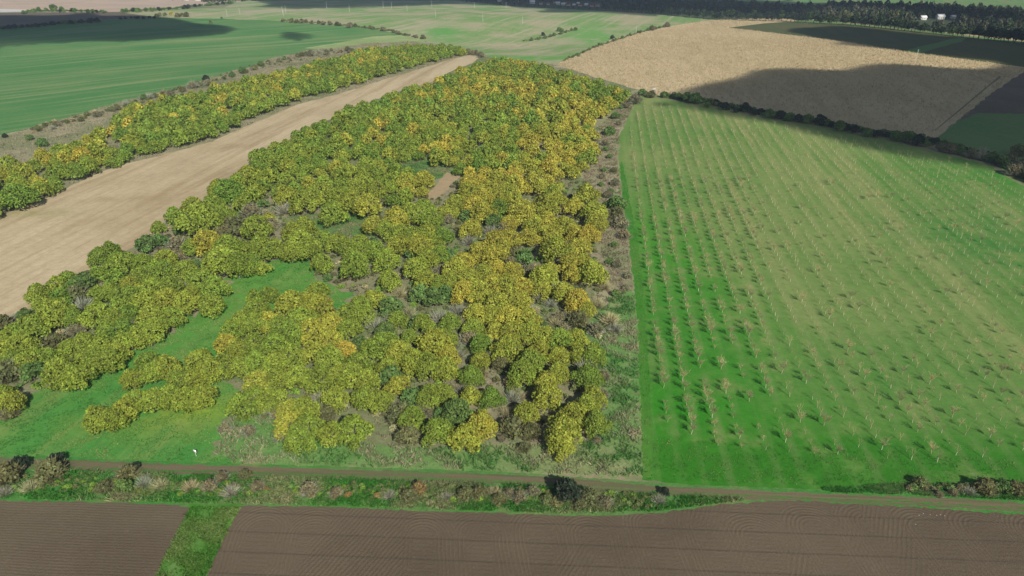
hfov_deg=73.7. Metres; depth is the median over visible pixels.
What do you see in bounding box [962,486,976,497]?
bush
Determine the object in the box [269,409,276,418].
bush
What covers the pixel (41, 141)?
bush
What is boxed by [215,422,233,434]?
bush
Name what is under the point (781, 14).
windbreak tree
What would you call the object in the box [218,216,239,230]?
bush
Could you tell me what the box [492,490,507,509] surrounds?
bush
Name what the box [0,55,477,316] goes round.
stubble field
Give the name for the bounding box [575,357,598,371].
bush
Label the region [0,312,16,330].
bush
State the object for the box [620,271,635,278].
bush
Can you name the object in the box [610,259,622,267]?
bush
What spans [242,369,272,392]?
broadleaf tree
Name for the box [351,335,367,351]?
bush
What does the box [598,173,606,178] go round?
bush
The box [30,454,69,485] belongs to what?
bush
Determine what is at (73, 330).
bush
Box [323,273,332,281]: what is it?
bush
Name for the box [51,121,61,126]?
bush
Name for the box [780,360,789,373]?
fruit sapling
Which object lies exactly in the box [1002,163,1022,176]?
bush
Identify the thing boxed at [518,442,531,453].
bush
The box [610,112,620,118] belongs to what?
bush
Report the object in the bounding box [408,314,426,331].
bush
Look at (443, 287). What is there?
bush
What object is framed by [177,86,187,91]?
bush
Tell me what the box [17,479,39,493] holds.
bush
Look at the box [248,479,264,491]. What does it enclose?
bush
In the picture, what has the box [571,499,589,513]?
bush
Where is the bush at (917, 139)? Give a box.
[911,134,925,145]
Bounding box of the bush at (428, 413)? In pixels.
[424,409,433,420]
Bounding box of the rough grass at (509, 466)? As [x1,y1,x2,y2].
[211,290,642,479]
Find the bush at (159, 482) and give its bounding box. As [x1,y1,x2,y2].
[149,476,168,492]
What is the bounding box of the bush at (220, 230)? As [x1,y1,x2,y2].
[210,226,230,238]
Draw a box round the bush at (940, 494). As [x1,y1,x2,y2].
[933,489,943,498]
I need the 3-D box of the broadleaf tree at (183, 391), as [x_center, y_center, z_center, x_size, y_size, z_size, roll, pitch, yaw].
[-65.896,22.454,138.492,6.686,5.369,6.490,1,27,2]
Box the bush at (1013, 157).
[1001,152,1017,163]
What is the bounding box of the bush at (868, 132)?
[861,128,873,136]
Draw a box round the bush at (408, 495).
[399,487,419,503]
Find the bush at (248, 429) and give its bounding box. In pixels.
[239,424,255,436]
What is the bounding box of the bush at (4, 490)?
[0,484,14,497]
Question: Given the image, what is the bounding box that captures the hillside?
[738,0,1023,8]
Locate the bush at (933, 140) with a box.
[929,138,936,145]
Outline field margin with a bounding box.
[797,19,1023,43]
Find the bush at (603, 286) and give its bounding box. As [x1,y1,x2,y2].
[596,279,612,289]
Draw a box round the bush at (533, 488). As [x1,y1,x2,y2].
[526,485,540,497]
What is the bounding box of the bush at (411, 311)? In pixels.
[401,305,419,317]
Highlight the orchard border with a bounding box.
[620,162,653,478]
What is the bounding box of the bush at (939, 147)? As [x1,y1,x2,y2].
[934,143,946,150]
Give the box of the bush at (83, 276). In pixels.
[72,271,96,288]
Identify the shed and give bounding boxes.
[919,15,927,19]
[935,14,945,19]
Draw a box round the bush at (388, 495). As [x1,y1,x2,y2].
[382,488,394,499]
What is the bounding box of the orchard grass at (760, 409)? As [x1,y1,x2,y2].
[618,96,1023,490]
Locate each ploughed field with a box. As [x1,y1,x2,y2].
[0,500,190,575]
[207,500,1023,575]
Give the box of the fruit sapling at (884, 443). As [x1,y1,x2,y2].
[878,436,891,449]
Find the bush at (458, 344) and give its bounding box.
[453,336,462,348]
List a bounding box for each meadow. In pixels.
[0,257,354,463]
[290,209,378,238]
[374,156,452,198]
[402,160,453,179]
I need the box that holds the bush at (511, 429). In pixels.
[498,411,526,443]
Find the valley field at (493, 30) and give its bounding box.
[122,0,716,72]
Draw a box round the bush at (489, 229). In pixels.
[484,223,496,234]
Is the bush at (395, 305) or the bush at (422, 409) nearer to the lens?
the bush at (422, 409)
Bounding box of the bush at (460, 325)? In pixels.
[455,318,466,329]
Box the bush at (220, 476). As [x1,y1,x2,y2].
[212,470,232,483]
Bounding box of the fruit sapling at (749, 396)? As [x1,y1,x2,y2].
[745,389,755,399]
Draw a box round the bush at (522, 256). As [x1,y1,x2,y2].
[514,248,534,264]
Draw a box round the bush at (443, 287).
[439,283,451,302]
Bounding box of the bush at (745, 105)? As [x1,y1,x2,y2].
[741,102,751,111]
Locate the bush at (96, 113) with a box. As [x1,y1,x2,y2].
[91,110,101,116]
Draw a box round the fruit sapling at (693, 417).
[689,413,697,424]
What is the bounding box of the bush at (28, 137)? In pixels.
[25,134,33,140]
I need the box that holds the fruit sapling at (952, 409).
[948,405,961,416]
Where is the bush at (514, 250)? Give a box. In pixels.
[508,246,521,257]
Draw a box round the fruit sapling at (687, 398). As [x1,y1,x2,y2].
[683,394,693,405]
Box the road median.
[23,464,1023,509]
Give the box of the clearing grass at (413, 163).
[288,158,449,238]
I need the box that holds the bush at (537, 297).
[530,292,540,299]
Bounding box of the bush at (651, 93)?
[642,90,656,97]
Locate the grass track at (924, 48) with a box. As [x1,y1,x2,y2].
[905,37,966,52]
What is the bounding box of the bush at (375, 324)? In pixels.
[364,315,382,332]
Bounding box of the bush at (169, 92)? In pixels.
[165,89,176,95]
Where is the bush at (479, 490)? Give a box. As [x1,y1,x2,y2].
[472,481,489,500]
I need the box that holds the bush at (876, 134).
[873,130,883,137]
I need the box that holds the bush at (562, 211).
[557,204,571,214]
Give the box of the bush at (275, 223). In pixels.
[265,217,282,230]
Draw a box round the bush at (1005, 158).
[995,154,1010,166]
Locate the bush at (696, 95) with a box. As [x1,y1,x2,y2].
[689,92,702,103]
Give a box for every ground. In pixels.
[0,2,1023,489]
[0,57,643,467]
[960,72,1023,120]
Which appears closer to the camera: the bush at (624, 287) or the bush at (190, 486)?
the bush at (190, 486)
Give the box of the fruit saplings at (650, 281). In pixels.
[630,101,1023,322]
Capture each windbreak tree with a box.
[688,9,693,17]
[699,9,705,18]
[724,9,731,18]
[735,11,740,18]
[750,10,756,19]
[754,12,760,19]
[766,12,772,20]
[778,10,785,20]
[784,12,789,21]
[791,13,798,21]
[802,13,808,22]
[806,11,812,22]
[810,12,817,22]
[816,12,824,23]
[824,14,831,22]
[840,15,845,24]
[843,16,850,24]
[851,15,860,25]
[852,14,860,25]
[867,16,874,26]
[871,17,878,27]
[878,15,886,27]
[890,16,899,29]
[894,18,901,29]
[898,20,906,30]
[902,19,909,30]
[908,20,915,30]
[911,21,919,31]
[920,22,928,32]
[949,26,957,35]
[958,27,966,36]
[966,26,974,37]
[974,25,984,38]
[975,28,983,37]
[983,26,995,39]
[986,29,996,39]
[993,30,999,39]
[996,31,1006,40]
[1008,28,1020,42]
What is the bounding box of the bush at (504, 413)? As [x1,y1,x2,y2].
[500,406,513,417]
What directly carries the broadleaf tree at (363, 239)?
on the scrub ground at (352, 409)
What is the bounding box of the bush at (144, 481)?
[134,473,152,487]
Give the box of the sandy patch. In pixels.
[426,172,460,199]
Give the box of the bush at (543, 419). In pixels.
[538,415,547,422]
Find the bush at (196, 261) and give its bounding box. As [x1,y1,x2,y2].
[191,259,200,266]
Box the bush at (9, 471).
[0,459,29,488]
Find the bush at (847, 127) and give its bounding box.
[844,124,850,130]
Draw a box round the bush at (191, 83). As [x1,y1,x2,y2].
[186,81,195,87]
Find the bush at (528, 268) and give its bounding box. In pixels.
[522,263,534,275]
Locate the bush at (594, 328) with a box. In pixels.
[586,321,606,336]
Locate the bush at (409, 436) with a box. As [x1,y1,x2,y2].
[393,423,420,446]
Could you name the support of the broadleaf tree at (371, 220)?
on the scrub ground at (352, 409)
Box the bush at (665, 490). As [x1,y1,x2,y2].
[660,487,669,496]
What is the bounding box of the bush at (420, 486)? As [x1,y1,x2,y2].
[406,479,429,495]
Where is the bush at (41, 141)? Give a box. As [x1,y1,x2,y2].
[34,138,48,146]
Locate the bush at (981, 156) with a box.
[971,149,987,159]
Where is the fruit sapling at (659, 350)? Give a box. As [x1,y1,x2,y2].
[657,347,664,358]
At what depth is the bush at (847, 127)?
327.25 m
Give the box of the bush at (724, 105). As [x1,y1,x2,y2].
[720,102,730,109]
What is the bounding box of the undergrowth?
[0,1,1021,509]
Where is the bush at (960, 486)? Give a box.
[955,483,965,491]
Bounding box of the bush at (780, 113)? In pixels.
[774,110,783,118]
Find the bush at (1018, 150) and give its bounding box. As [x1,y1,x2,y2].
[1006,142,1023,156]
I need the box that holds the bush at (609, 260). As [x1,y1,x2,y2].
[605,258,612,263]
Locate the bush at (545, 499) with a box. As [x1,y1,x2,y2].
[539,493,552,508]
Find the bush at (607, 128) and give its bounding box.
[603,125,614,135]
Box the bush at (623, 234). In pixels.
[616,229,631,238]
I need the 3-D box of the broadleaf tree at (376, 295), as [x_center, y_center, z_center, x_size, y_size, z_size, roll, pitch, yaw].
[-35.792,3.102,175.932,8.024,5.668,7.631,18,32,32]
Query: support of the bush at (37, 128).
on the dry grass at (17, 147)
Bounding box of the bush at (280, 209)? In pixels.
[271,200,294,214]
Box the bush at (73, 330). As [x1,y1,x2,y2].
[65,324,86,337]
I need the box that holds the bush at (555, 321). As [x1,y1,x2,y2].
[547,314,560,324]
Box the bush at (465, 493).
[454,485,474,502]
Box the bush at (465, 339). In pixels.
[460,330,475,345]
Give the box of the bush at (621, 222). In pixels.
[611,214,630,228]
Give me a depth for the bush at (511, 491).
116.91 m
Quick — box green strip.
[156,503,243,575]
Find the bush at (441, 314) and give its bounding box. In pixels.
[430,307,450,324]
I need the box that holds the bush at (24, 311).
[15,307,33,319]
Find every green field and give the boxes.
[0,18,425,134]
[938,113,1023,180]
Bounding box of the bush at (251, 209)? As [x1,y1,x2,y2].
[239,202,266,216]
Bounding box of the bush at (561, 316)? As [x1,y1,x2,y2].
[554,311,567,323]
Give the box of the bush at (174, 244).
[161,236,184,251]
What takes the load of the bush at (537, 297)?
on the scrub ground at (352, 409)
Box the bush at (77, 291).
[65,284,87,301]
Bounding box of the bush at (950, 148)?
[942,143,956,153]
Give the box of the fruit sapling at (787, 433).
[784,428,791,441]
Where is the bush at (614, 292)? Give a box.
[611,289,619,296]
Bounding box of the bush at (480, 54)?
[477,52,485,57]
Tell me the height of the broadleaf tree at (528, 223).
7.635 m
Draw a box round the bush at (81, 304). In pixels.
[72,294,91,309]
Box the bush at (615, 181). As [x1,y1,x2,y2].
[609,178,620,185]
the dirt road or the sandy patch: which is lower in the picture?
the dirt road
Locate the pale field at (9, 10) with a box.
[0,9,24,11]
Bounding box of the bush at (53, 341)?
[40,332,70,348]
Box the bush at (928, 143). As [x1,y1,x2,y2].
[920,138,930,146]
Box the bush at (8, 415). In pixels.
[0,404,23,420]
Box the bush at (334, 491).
[325,486,343,499]
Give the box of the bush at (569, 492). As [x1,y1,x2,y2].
[553,476,581,502]
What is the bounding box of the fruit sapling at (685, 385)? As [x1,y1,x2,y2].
[681,378,690,390]
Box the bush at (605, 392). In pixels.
[596,389,609,399]
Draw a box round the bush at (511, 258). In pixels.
[505,256,518,262]
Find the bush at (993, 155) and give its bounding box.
[983,151,999,162]
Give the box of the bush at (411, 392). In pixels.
[400,386,422,403]
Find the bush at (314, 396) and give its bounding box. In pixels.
[310,391,321,401]
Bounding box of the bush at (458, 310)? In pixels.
[447,301,464,314]
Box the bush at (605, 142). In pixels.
[599,139,608,145]
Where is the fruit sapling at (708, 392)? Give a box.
[701,387,714,396]
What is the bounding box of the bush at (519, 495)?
[509,489,528,504]
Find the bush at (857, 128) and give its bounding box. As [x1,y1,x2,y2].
[850,125,859,132]
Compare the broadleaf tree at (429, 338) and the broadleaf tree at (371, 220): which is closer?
the broadleaf tree at (429, 338)
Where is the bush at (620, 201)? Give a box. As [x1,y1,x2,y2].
[607,194,627,208]
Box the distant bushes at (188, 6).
[0,0,665,121]
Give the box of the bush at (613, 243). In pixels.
[609,241,617,246]
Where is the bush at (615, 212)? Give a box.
[608,207,625,219]
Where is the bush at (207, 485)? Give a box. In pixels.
[198,477,217,495]
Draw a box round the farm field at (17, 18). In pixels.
[0,12,151,25]
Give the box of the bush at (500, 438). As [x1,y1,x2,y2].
[496,434,506,442]
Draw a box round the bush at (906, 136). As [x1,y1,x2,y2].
[901,131,915,141]
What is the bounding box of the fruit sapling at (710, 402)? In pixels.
[705,394,713,407]
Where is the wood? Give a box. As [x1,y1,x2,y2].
[201,0,1023,32]
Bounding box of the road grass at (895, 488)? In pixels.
[821,481,1023,500]
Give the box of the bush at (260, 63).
[257,61,264,65]
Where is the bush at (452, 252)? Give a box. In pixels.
[440,248,456,261]
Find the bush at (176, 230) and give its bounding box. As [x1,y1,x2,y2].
[171,222,186,235]
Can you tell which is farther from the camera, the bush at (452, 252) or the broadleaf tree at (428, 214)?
the broadleaf tree at (428, 214)
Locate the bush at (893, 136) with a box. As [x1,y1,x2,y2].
[889,130,903,140]
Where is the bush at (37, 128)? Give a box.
[34,126,44,130]
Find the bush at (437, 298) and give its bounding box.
[422,287,445,307]
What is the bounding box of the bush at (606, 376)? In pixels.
[600,369,611,380]
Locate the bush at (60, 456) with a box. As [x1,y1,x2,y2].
[46,452,65,462]
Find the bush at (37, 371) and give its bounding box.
[19,361,44,382]
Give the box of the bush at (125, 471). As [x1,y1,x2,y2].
[112,463,141,480]
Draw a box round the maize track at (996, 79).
[935,76,1001,130]
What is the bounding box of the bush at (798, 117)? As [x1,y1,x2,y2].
[793,114,803,121]
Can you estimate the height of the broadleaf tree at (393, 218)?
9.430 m
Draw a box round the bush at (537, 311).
[531,305,540,313]
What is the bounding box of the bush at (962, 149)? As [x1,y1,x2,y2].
[956,146,965,153]
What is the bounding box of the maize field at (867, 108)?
[557,19,1023,137]
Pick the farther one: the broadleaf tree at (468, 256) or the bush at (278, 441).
the broadleaf tree at (468, 256)
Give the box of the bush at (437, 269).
[434,265,447,274]
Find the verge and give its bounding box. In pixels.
[0,455,1023,515]
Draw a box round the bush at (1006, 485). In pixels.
[994,478,1013,494]
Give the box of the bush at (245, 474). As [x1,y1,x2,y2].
[234,469,253,481]
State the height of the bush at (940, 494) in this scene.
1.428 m
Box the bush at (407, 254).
[404,246,417,259]
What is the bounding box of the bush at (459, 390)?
[455,384,474,396]
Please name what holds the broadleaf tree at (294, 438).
on the rough grass at (509, 466)
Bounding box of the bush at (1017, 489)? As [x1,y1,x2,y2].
[1005,479,1023,498]
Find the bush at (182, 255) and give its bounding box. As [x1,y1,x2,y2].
[177,249,190,258]
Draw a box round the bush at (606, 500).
[599,494,614,510]
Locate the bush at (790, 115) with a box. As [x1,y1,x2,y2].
[783,112,794,121]
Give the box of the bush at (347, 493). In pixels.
[344,490,351,497]
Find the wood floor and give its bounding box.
[448,0,1011,37]
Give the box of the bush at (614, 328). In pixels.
[605,322,624,334]
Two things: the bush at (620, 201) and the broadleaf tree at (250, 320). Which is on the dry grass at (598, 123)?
the bush at (620, 201)
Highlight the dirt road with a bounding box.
[0,457,1023,511]
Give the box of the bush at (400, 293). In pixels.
[388,287,408,297]
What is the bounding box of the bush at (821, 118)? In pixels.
[813,114,827,124]
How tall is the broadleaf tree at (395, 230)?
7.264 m
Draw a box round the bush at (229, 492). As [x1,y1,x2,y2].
[219,481,244,500]
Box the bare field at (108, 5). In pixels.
[0,0,240,11]
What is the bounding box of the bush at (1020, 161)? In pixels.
[1010,158,1023,165]
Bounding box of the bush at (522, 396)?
[514,390,528,400]
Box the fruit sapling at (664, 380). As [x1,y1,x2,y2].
[660,376,669,387]
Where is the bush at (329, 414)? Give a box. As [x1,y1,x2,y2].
[317,405,336,421]
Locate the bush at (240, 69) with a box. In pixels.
[238,67,245,73]
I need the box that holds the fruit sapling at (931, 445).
[928,441,938,452]
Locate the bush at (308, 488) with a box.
[298,480,321,498]
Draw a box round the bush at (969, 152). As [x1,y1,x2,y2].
[963,148,978,157]
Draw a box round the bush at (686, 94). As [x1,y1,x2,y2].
[681,91,690,101]
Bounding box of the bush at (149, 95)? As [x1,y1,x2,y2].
[146,91,156,98]
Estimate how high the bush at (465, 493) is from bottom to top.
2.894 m
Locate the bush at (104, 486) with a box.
[93,478,113,494]
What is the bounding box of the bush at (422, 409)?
[415,400,436,412]
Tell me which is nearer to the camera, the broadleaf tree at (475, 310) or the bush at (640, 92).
the broadleaf tree at (475, 310)
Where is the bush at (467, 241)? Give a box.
[461,234,475,245]
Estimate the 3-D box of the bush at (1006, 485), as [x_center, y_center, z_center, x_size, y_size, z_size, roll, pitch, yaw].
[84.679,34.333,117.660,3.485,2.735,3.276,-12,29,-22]
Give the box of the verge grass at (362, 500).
[0,468,744,513]
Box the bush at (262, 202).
[257,199,269,208]
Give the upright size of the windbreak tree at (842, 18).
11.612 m
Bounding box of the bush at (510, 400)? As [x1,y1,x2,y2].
[504,389,520,406]
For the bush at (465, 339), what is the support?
on the scrub ground at (352, 409)
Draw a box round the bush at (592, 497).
[581,484,603,506]
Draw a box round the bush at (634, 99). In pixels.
[625,94,643,103]
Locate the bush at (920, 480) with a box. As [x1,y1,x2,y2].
[906,474,930,488]
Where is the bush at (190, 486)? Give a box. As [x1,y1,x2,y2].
[179,478,202,492]
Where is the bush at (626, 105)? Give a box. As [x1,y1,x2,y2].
[622,101,630,107]
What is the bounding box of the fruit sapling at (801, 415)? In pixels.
[797,411,806,421]
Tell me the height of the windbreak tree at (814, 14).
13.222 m
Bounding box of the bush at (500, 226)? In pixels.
[498,221,512,229]
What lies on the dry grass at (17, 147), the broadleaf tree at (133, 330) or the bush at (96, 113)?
the bush at (96, 113)
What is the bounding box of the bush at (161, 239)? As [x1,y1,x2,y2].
[148,234,169,247]
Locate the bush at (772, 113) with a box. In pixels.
[765,109,775,117]
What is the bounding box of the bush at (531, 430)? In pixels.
[521,420,543,440]
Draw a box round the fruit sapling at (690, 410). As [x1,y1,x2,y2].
[683,404,694,415]
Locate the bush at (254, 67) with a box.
[250,64,258,69]
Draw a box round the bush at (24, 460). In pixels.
[10,455,31,469]
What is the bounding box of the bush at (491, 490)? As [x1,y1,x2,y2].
[485,483,501,496]
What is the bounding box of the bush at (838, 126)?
[833,120,845,130]
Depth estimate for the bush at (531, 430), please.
129.84 m
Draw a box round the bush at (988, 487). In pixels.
[968,476,1002,497]
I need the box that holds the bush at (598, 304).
[592,296,607,308]
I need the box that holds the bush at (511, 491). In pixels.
[503,487,516,497]
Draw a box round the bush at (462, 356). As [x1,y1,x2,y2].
[454,348,467,358]
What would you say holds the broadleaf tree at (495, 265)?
on the scrub ground at (352, 409)
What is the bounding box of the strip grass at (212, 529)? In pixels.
[155,504,240,575]
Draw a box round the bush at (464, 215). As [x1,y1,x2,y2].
[459,209,472,221]
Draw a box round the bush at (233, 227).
[221,215,250,235]
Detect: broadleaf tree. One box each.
[0,183,40,209]
[0,322,34,340]
[0,328,15,346]
[0,350,23,362]
[0,384,16,398]
[0,390,27,413]
[2,332,41,357]
[8,351,38,374]
[13,313,51,337]
[23,282,50,303]
[24,345,48,360]
[32,297,79,330]
[40,357,80,390]
[53,364,98,391]
[55,338,84,357]
[59,307,82,327]
[66,331,99,352]
[68,351,89,364]
[76,301,116,328]
[80,405,118,434]
[82,347,103,372]
[86,246,111,269]
[86,336,111,355]
[90,348,129,373]
[92,283,126,301]
[93,322,121,339]
[96,407,129,432]
[99,306,130,325]
[102,251,140,272]
[103,341,133,360]
[106,318,139,338]
[110,284,141,306]
[110,330,141,353]
[112,396,140,421]
[114,304,139,320]
[118,276,140,291]
[118,368,145,390]
[121,325,154,349]
[122,388,152,413]
[126,267,151,287]
[129,253,152,268]
[129,289,160,308]
[133,351,159,369]
[134,303,170,325]
[136,318,169,341]
[137,360,165,384]
[138,275,165,291]
[138,387,169,413]
[146,258,173,277]
[151,287,183,307]
[152,354,183,380]
[153,249,178,270]
[154,275,185,292]
[156,306,187,329]
[158,383,180,408]
[164,369,191,387]
[170,385,203,413]
[171,259,197,280]
[171,289,199,315]
[173,202,225,236]
[179,196,202,210]
[179,286,204,306]
[181,238,199,255]
[183,347,214,371]
[183,367,209,387]
[185,267,215,289]
[186,384,218,410]
[188,229,219,256]
[196,358,225,384]
[197,274,232,296]
[198,293,226,318]
[201,193,225,209]
[201,244,241,277]
[201,248,217,268]
[206,178,222,195]
[210,353,240,374]
[212,178,244,204]
[212,205,237,220]
[212,333,236,354]
[213,233,243,252]
[217,321,246,337]
[221,253,254,277]
[223,390,260,421]
[224,310,254,333]
[224,338,251,357]
[224,355,256,379]
[234,332,268,359]
[236,240,261,255]
[239,213,274,239]
[240,312,269,333]
[240,385,271,410]
[241,253,262,272]
[242,349,273,378]
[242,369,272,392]
[243,297,271,315]
[246,235,278,261]
[253,311,282,333]
[255,386,288,413]
[257,286,280,302]
[257,331,291,353]
[259,350,289,372]
[264,367,296,388]
[267,238,283,257]
[267,315,290,331]
[272,184,302,207]
[273,289,307,315]
[273,410,304,440]
[275,398,308,422]
[276,321,307,346]
[277,242,306,262]
[278,343,308,369]
[281,221,299,240]
[282,425,317,454]
[283,229,321,254]
[283,363,314,388]
[287,189,320,214]
[287,306,318,324]
[289,395,320,417]
[289,413,326,445]
[294,216,319,235]
[296,317,325,345]
[297,291,316,304]
[298,239,323,260]
[300,340,330,365]
[302,365,335,393]
[304,292,335,316]
[305,281,330,295]
[309,253,334,273]
[310,181,334,205]
[313,328,342,354]
[313,343,346,367]
[314,230,332,248]
[316,420,343,447]
[317,200,350,226]
[317,312,343,332]
[320,386,351,414]
[324,233,346,252]
[324,364,353,389]
[325,187,350,206]
[334,237,354,254]
[334,413,374,450]
[335,186,355,204]
[335,303,360,320]
[335,340,357,360]
[336,188,367,211]
[336,317,364,339]
[336,362,364,389]
[339,252,369,279]
[341,241,370,262]
[343,351,375,371]
[344,295,373,312]
[346,178,367,193]
[349,234,374,250]
[350,386,378,411]
[351,193,382,215]
[354,307,377,327]
[354,368,381,390]
[359,337,381,356]
[361,215,382,233]
[362,240,386,262]
[362,289,385,308]
[363,389,394,414]
[365,180,388,197]
[365,331,400,361]
[372,247,400,272]
[373,220,392,236]
[374,321,398,339]
[374,355,400,373]
[376,269,401,291]
[381,205,409,228]
[382,375,410,395]
[383,224,410,241]
[384,340,411,365]
[386,234,408,255]
[387,310,409,328]
[395,172,418,186]
[396,405,426,430]
[399,202,421,225]
[399,347,430,377]
[401,328,418,345]
[402,225,427,242]
[402,256,428,281]
[405,232,434,254]
[411,313,435,332]
[413,268,440,287]
[414,170,434,186]
[414,351,445,381]
[415,328,453,357]
[415,383,443,410]
[416,198,438,213]
[416,247,439,266]
[418,207,443,227]
[418,222,442,236]
[421,417,453,447]
[422,235,446,248]
[430,275,449,288]
[430,382,458,406]
[431,356,458,382]
[433,246,451,262]
[434,226,454,242]
[436,345,461,364]
[437,312,462,329]
[437,328,458,346]
[438,204,459,217]
[441,255,467,274]
[441,273,463,294]
[441,397,474,427]
[444,194,465,211]
[446,423,480,453]
[450,280,474,305]
[453,251,475,267]
[456,182,476,197]
[458,174,478,189]
[458,218,482,238]
[458,267,480,282]
[458,365,485,386]
[460,385,482,406]
[461,194,480,210]
[461,317,484,335]
[462,303,488,323]
[463,409,498,443]
[464,280,492,303]
[468,241,490,263]
[469,200,497,223]
[469,333,491,353]
[469,350,490,370]
[473,187,496,203]
[475,263,497,279]
[476,244,507,263]
[479,386,506,408]
[480,307,505,324]
[482,273,504,292]
[482,291,513,311]
[483,229,510,246]
[483,260,508,274]
[484,320,506,340]
[488,180,505,194]
[488,186,509,203]
[489,336,523,364]
[492,199,508,217]
[494,237,511,256]
[494,273,518,295]
[495,304,524,324]
[497,320,529,342]
[499,214,519,229]
[499,287,525,307]
[500,260,524,277]
[501,182,522,204]
[501,228,521,247]
[502,167,523,181]
[505,360,537,389]
[506,198,535,223]
[508,276,533,294]
[511,306,543,328]
[512,400,540,428]
[513,290,533,307]
[515,319,542,345]
[516,348,546,373]
[517,227,541,246]
[521,214,545,234]
[528,263,558,284]
[528,341,550,361]
[531,178,551,194]
[531,193,560,214]
[531,280,552,298]
[531,382,562,413]
[533,325,555,342]
[533,370,558,389]
[534,211,560,231]
[538,226,564,242]
[538,234,574,262]
[543,414,583,448]
[544,345,570,364]
[544,361,571,384]
[546,327,572,348]
[547,190,567,205]
[547,435,576,462]
[550,281,573,301]
[552,215,575,235]
[555,401,589,426]
[557,252,583,272]
[562,196,586,215]
[562,264,583,283]
[563,288,589,313]
[565,224,583,241]
[565,327,590,348]
[566,237,592,254]
[568,343,590,364]
[570,362,605,388]
[573,182,601,204]
[574,394,602,414]
[576,253,591,265]
[577,223,601,242]
[577,259,609,285]
[578,199,608,219]
[578,301,597,319]
[582,341,607,365]
[582,385,607,407]
[582,410,613,439]
[584,212,609,232]
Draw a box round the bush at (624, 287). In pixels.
[621,284,629,290]
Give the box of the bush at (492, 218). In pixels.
[484,213,500,227]
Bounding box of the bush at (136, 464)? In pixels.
[131,462,140,470]
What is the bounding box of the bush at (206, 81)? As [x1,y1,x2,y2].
[203,79,210,84]
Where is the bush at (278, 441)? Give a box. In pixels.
[272,432,284,442]
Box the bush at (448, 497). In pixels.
[438,492,452,503]
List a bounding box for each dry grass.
[0,41,487,214]
[581,89,644,316]
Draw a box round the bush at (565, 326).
[554,321,570,330]
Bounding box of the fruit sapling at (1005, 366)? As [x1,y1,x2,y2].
[998,362,1015,374]
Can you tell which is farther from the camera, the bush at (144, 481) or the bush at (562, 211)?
the bush at (562, 211)
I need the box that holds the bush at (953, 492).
[946,488,959,496]
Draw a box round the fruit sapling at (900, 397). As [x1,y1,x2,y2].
[894,389,906,403]
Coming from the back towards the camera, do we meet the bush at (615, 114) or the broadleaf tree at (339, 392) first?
the bush at (615, 114)
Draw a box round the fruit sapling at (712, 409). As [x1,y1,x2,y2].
[708,405,717,415]
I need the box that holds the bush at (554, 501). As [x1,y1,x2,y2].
[550,495,562,509]
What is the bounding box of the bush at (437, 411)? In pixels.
[432,407,443,417]
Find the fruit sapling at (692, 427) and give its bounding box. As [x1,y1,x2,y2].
[690,421,696,433]
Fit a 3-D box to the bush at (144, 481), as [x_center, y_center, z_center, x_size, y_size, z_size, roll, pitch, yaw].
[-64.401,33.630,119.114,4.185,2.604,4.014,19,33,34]
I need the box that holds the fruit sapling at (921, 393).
[916,386,925,398]
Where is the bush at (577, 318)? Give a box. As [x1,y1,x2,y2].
[562,309,589,328]
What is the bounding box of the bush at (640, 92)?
[638,88,646,95]
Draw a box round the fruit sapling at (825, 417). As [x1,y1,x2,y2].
[821,412,832,425]
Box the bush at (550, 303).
[545,299,556,307]
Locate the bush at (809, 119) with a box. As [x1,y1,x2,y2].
[803,114,814,123]
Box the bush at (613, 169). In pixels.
[609,167,617,171]
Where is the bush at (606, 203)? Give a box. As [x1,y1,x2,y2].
[602,201,611,207]
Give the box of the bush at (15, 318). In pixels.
[9,311,17,321]
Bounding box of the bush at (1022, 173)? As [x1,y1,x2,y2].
[1014,165,1023,177]
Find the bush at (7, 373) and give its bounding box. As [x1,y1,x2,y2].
[0,357,20,384]
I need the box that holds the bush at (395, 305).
[378,295,404,316]
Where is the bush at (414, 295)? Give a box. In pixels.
[408,284,429,302]
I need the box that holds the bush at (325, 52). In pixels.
[322,49,329,54]
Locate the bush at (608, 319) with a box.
[598,310,624,325]
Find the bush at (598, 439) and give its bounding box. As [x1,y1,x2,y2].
[591,436,604,444]
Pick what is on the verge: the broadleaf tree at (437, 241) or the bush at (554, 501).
the bush at (554, 501)
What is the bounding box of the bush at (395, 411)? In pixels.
[382,396,412,428]
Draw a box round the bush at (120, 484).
[114,479,132,494]
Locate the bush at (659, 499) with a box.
[652,493,666,508]
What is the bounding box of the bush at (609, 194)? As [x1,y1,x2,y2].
[603,190,613,197]
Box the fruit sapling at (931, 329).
[926,325,936,335]
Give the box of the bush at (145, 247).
[133,234,158,253]
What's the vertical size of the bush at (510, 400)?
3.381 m
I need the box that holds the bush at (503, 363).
[490,354,510,371]
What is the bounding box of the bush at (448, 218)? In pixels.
[443,214,455,223]
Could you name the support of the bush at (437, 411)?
on the scrub ground at (352, 409)
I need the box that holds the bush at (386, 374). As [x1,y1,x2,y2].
[379,365,404,384]
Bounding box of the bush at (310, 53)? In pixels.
[306,50,315,55]

